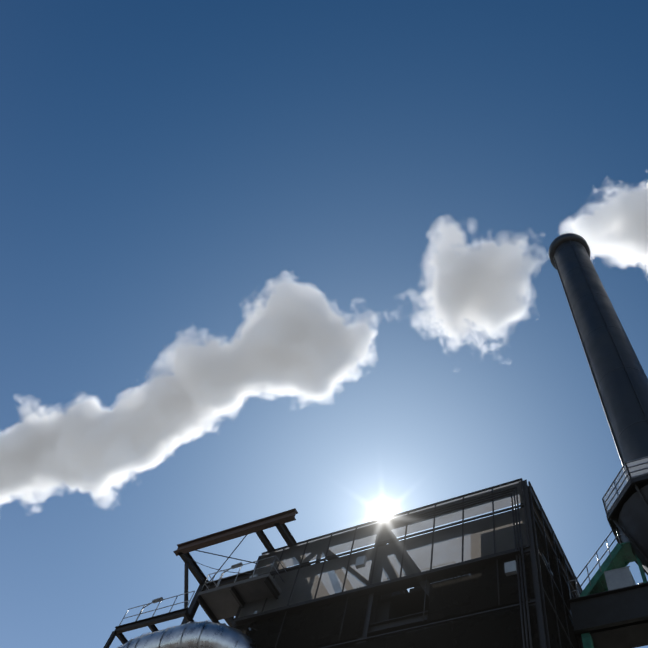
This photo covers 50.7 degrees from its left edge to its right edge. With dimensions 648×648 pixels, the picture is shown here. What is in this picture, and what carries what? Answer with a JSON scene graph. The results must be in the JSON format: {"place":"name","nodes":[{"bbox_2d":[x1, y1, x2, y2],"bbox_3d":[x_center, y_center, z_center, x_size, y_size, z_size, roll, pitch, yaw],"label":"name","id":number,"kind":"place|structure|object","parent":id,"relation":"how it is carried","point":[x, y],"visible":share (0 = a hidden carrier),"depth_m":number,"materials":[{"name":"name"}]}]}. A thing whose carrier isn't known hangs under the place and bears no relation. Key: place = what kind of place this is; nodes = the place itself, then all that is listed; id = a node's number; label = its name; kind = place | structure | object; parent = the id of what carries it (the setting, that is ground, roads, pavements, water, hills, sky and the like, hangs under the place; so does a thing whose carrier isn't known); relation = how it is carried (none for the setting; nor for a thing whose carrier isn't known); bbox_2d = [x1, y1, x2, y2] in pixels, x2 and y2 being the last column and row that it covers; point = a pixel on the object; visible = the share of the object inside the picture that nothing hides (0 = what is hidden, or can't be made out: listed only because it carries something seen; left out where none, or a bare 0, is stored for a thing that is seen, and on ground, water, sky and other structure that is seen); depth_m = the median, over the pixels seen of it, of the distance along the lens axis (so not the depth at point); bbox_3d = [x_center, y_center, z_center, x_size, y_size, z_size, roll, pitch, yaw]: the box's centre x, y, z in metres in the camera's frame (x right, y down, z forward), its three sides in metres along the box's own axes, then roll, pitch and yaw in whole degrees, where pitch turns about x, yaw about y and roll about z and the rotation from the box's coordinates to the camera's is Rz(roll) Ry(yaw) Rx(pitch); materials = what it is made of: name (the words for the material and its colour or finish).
{"place":"outdoors","nodes":[
{"label":"outdoors","id":0,"kind":"place"},
{"bbox_2d":[0,0,647,647],"label":"sky","id":1,"kind":"structure","parent":0,"point":[259,259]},
{"label":"ground","id":2,"kind":"structure","parent":0,"visible":0},
{"bbox_2d":[117,620,257,647],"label":"insulated duct","id":3,"kind":"object","parent":2,"relation":"on","point":[203,634],"visible":1,"depth_m":26.85,"materials":[{"name":"metal"}]},
{"bbox_2d":[103,555,286,647],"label":"service deck","id":4,"kind":"structure","parent":2,"relation":"on","point":[217,603],"depth_m":30.29,"materials":[{"name":"metal"}]},
{"bbox_2d":[136,597,162,620],"bbox_3d":[-8.012,13.106,31.244,1.032,1.225,0.160,-22,-72,20],"label":"floodlight","id":5,"kind":"object","parent":4,"relation":"on","point":[158,599],"visible":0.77,"depth_m":31.61,"materials":[{"name":"grey metal"}]},
{"bbox_2d":[215,562,242,587],"bbox_3d":[-4.287,11.356,30.817,1.032,1.225,0.160,-22,-72,20],"label":"floodlight","id":6,"kind":"object","parent":4,"relation":"on","point":[237,564],"visible":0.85,"depth_m":31.18,"materials":[{"name":"grey metal"}]},
{"bbox_2d":[173,508,310,626],"bbox_3d":[-5.249,18.453,22.300,7.000,26.850,7.350,-22,-72,20],"label":"gantry","id":7,"kind":"object","parent":2,"relation":"on","point":[278,521],"visible":0.44,"depth_m":33.27,"materials":[{"name":"metal"}]},
{"bbox_2d":[182,487,531,647],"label":"steel beams","id":8,"kind":"structure","parent":7,"relation":"attached to","point":[511,567],"depth_m":26.55,"materials":[{"name":"metal"}]},
{"bbox_2d":[232,479,547,647],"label":"steel frame","id":9,"kind":"object","parent":2,"relation":"on","point":[371,628],"visible":0.12,"depth_m":25.12,"materials":[{"name":"metal"}]},
{"bbox_2d":[234,478,582,647],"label":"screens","id":10,"kind":"object","parent":9,"relation":"on","point":[464,591],"visible":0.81,"depth_m":26.92,"materials":[{"name":"metal"}]},
{"bbox_2d":[279,565,530,647],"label":"plant casing","id":11,"kind":"object","parent":2,"relation":"on","point":[386,611],"visible":0.09,"depth_m":26.50,"materials":[{"name":"black metal"}]},
{"bbox_2d":[374,589,452,639],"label":"walkways","id":12,"kind":"structure","parent":11,"relation":"on","point":[406,604],"depth_m":26.75,"materials":[{"name":"metal"}]},
{"bbox_2d":[549,233,647,477],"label":"steel stack","id":13,"kind":"object","parent":2,"relation":"on","point":[620,378],"visible":0.94,"depth_m":40.32,"materials":[{"name":"paint"}]},
{"bbox_2d":[602,456,647,574],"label":"chimney platform","id":14,"kind":"structure","parent":13,"relation":"attached to","point":[625,499],"depth_m":27.92,"materials":[{"name":"metal"}]},
{"bbox_2d":[567,526,647,647],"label":"conveyor bridge","id":15,"kind":"structure","parent":2,"relation":"on","point":[609,606],"depth_m":25.55,"materials":[{"name":"green paint"}]}
]}

